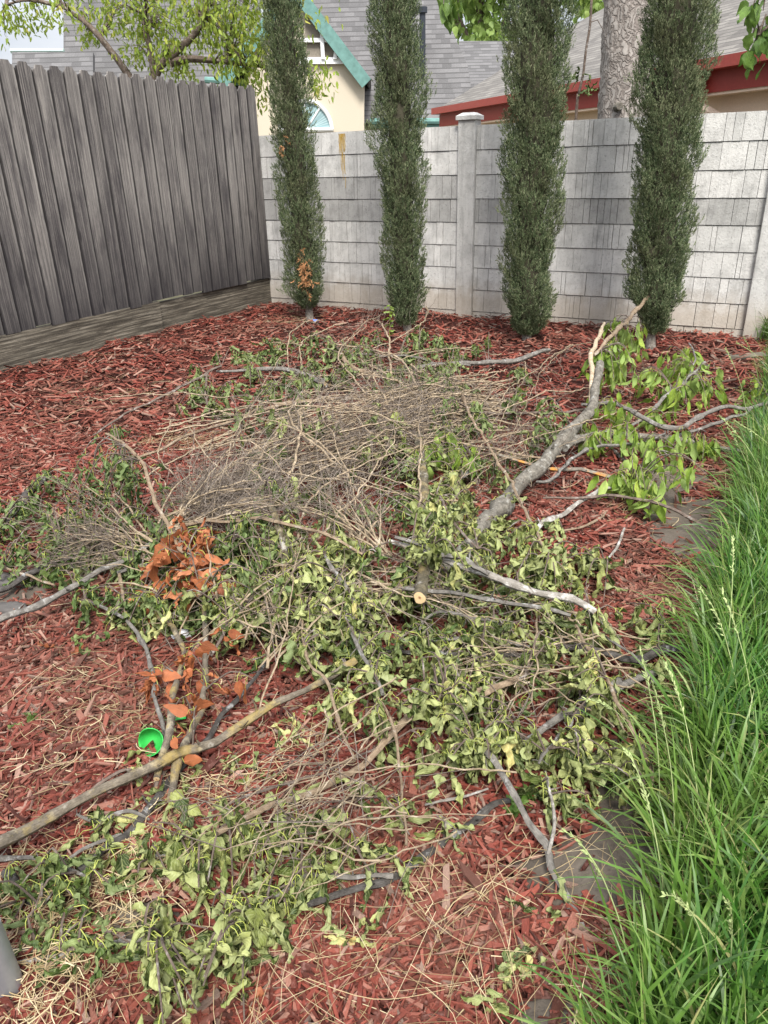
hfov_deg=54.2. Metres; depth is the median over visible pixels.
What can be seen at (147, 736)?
plastic eggshell
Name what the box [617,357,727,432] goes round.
branch
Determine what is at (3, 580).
stone
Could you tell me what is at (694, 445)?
tree limb
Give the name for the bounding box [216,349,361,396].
branch
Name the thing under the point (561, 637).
dry brush
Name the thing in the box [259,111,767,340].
concrete wall
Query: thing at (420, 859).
branch
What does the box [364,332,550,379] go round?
branch
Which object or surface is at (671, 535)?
soil patch
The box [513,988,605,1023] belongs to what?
stepping stone
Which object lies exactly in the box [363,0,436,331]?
cypress tree
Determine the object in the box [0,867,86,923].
branch
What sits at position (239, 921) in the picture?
branch
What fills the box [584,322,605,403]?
broken branch
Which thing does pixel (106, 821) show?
branch
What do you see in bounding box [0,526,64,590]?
branch
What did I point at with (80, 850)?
branch
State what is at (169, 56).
broadleaf tree
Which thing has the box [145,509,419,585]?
branch
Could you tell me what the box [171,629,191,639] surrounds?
plastic tube
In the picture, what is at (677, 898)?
seeding grass
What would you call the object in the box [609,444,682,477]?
branch
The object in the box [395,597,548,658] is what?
branch
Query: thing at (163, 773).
branch stub
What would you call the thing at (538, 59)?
cypress tree
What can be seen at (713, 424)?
branch
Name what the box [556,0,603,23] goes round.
broadleaf tree
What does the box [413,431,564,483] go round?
branch
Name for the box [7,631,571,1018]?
fallen leaves
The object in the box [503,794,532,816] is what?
weed
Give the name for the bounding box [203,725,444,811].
branch
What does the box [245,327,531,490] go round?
dry brush
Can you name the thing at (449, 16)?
broadleaf tree
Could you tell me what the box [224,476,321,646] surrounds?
branch
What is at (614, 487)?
branch
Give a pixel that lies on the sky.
(53, 39)
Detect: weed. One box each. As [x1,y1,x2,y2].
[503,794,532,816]
[513,783,541,804]
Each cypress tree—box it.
[257,0,327,320]
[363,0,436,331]
[495,0,580,340]
[621,0,723,349]
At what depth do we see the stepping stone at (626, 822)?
1.79 m
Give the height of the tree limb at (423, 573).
0.408 m
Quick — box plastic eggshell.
[138,728,163,755]
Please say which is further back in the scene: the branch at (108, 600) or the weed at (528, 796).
the branch at (108, 600)
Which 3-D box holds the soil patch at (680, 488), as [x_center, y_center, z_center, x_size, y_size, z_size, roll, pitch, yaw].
[1.429,-0.168,3.812,0.506,0.069,0.453,-16,29,-28]
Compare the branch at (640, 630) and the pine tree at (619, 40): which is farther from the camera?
the pine tree at (619, 40)
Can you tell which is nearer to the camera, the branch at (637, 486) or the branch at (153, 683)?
the branch at (153, 683)
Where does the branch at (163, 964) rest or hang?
on the bark mulch
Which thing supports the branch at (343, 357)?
on the bark mulch
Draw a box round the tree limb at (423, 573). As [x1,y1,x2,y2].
[276,402,479,624]
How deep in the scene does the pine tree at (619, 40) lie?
7.95 m
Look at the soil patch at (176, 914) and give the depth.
1.65 m
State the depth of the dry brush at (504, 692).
2.14 m
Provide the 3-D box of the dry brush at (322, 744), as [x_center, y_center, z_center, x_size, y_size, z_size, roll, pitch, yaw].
[-0.103,0.610,1.699,0.629,0.426,0.838,21,33,39]
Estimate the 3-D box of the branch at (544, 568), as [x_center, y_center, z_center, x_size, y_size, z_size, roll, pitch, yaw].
[0.485,-0.413,4.024,0.829,0.329,3.335,2,25,7]
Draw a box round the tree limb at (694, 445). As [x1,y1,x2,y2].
[562,426,740,466]
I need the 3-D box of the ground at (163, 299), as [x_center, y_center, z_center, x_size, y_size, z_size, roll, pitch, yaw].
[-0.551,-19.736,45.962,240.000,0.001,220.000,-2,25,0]
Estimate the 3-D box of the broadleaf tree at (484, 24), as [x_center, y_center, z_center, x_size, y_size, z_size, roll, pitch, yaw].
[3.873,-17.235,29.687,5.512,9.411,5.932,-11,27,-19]
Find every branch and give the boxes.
[0,469,104,551]
[0,500,151,592]
[0,503,210,622]
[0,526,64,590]
[0,650,363,849]
[0,847,138,947]
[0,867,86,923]
[3,900,144,989]
[18,896,216,1023]
[53,805,149,852]
[65,643,286,894]
[67,430,266,619]
[68,833,121,858]
[71,584,166,735]
[88,573,145,645]
[91,768,139,788]
[93,346,247,435]
[96,554,218,780]
[101,378,408,487]
[116,823,187,895]
[117,508,276,591]
[135,629,571,918]
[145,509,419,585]
[146,564,301,828]
[153,534,298,658]
[176,373,280,422]
[182,818,393,1021]
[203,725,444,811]
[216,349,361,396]
[238,774,409,881]
[248,571,362,760]
[249,326,469,381]
[272,543,425,742]
[284,754,355,766]
[307,344,419,388]
[307,798,511,906]
[327,615,560,684]
[353,696,435,845]
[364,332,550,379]
[371,586,586,639]
[388,523,627,654]
[393,474,513,596]
[394,499,489,590]
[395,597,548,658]
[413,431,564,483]
[414,701,591,958]
[417,611,529,662]
[420,362,583,613]
[424,788,488,805]
[427,420,499,493]
[464,384,616,423]
[479,655,675,769]
[491,686,629,806]
[496,450,707,507]
[503,583,703,858]
[513,767,615,853]
[519,464,631,538]
[526,597,702,666]
[536,416,675,483]
[540,663,643,712]
[542,511,605,541]
[543,472,717,548]
[560,527,627,602]
[560,587,656,691]
[577,296,707,402]
[581,377,767,435]
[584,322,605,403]
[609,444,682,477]
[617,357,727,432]
[638,343,696,392]
[664,409,750,442]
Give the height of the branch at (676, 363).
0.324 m
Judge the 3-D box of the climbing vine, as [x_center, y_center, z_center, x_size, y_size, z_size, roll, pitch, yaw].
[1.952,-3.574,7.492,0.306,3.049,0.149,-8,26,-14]
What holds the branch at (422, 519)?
on the tree limb at (423, 573)
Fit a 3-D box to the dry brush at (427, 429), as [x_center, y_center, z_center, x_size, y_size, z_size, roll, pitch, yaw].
[0.242,-0.582,4.227,1.356,0.444,2.713,19,32,37]
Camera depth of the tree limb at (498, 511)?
3.53 m
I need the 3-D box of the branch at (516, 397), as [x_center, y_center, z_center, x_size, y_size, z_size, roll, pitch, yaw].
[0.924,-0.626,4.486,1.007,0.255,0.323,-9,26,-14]
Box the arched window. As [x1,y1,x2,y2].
[281,100,333,131]
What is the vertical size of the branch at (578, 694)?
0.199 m
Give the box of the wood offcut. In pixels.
[724,352,767,359]
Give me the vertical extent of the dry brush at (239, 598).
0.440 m
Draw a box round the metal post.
[0,918,22,1003]
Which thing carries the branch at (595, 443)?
on the bark mulch
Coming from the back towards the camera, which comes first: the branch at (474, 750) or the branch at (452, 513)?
the branch at (452, 513)
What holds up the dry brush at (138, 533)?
on the bark mulch
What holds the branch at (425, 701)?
on the bark mulch
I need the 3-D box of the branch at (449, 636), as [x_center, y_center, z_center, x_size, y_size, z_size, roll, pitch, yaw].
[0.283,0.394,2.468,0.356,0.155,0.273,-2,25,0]
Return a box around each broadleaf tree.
[0,0,342,115]
[437,0,767,79]
[449,0,555,44]
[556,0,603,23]
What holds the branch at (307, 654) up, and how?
on the bark mulch
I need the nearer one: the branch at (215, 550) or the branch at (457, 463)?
the branch at (215, 550)
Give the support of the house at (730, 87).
on the ground at (163, 299)
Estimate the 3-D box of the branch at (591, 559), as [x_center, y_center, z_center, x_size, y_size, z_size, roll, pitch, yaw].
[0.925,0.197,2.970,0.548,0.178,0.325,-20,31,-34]
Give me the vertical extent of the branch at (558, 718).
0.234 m
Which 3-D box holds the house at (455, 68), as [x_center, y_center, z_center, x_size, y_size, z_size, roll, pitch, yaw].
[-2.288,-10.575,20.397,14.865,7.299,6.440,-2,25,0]
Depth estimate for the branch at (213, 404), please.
4.80 m
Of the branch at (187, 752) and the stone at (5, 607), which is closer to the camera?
the branch at (187, 752)
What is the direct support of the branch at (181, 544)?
on the bark mulch
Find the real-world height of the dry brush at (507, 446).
0.466 m
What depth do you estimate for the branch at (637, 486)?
3.49 m
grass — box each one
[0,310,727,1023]
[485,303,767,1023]
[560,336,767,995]
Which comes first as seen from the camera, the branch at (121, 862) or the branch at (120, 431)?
the branch at (121, 862)
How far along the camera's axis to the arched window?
17.69 m
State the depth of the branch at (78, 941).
1.54 m
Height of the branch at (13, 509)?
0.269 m
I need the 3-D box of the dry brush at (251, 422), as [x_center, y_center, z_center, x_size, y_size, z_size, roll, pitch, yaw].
[-0.661,-0.685,4.424,1.936,0.499,2.466,-12,27,-22]
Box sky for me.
[0,0,583,63]
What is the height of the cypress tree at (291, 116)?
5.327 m
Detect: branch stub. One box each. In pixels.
[154,764,169,788]
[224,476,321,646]
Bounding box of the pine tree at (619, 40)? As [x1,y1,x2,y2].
[597,0,651,118]
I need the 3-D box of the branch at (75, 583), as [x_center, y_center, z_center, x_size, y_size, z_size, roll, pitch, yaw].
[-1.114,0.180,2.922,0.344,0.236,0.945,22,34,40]
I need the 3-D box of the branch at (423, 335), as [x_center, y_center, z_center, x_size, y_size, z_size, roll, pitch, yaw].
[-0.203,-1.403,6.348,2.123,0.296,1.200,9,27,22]
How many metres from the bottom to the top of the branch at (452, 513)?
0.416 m
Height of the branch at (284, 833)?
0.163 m
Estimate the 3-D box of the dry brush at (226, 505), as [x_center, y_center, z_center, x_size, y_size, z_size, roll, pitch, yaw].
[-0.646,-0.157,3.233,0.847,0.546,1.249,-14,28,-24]
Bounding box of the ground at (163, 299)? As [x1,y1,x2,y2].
[36,281,249,326]
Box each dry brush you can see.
[0,451,177,594]
[87,361,458,508]
[106,501,329,686]
[123,351,502,586]
[126,677,516,924]
[140,495,473,707]
[146,415,367,552]
[202,368,518,530]
[240,299,533,461]
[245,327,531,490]
[264,440,424,564]
[296,514,589,667]
[374,342,697,504]
[432,579,622,791]
[446,554,684,735]
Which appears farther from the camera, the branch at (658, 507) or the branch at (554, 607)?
the branch at (658, 507)
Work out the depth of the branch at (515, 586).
2.47 m
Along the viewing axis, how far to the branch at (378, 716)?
1.98 m
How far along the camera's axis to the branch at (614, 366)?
5.02 m
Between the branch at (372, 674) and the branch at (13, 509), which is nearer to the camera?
the branch at (372, 674)
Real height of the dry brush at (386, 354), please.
0.414 m
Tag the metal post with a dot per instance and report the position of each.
(10, 973)
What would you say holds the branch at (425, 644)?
on the bark mulch
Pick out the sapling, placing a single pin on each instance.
(391, 308)
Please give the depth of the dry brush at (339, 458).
3.56 m
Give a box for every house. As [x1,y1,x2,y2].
[10,0,519,135]
[431,0,767,126]
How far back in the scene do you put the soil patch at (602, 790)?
1.92 m
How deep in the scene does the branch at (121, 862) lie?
1.81 m
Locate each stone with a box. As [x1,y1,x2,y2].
[0,573,11,585]
[0,601,26,613]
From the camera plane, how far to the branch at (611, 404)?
4.24 m
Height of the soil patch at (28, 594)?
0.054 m
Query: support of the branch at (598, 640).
on the bark mulch
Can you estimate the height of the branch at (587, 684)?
0.267 m
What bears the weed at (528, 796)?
on the bark mulch
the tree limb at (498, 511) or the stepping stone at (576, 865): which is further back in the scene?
the tree limb at (498, 511)
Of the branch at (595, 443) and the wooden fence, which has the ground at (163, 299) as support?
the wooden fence
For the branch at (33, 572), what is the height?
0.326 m
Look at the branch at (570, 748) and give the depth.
1.94 m
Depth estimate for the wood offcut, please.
5.98 m
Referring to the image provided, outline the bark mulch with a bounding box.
[0,301,767,1023]
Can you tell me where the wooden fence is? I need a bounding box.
[0,59,271,371]
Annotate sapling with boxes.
[384,305,394,336]
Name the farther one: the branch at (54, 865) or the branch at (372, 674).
the branch at (372, 674)
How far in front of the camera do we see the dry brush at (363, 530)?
2.77 m
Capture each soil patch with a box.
[0,568,56,601]
[107,902,179,946]
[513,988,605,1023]
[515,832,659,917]
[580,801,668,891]
[583,734,648,833]
[639,492,742,573]
[642,463,711,492]
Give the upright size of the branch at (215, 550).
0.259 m
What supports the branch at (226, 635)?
on the bark mulch
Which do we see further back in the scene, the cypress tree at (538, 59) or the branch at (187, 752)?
the cypress tree at (538, 59)
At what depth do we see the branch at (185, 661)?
2.54 m
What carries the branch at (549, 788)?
on the bark mulch
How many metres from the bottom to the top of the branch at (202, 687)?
0.322 m
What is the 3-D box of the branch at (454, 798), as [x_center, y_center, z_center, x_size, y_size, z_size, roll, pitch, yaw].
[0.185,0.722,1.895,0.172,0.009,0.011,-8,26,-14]
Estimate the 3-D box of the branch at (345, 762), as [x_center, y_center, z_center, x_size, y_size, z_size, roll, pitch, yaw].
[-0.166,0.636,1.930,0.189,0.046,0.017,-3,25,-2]
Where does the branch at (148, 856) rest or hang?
on the bark mulch
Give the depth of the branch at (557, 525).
3.23 m
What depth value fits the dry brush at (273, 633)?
2.49 m
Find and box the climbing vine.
[569,0,603,119]

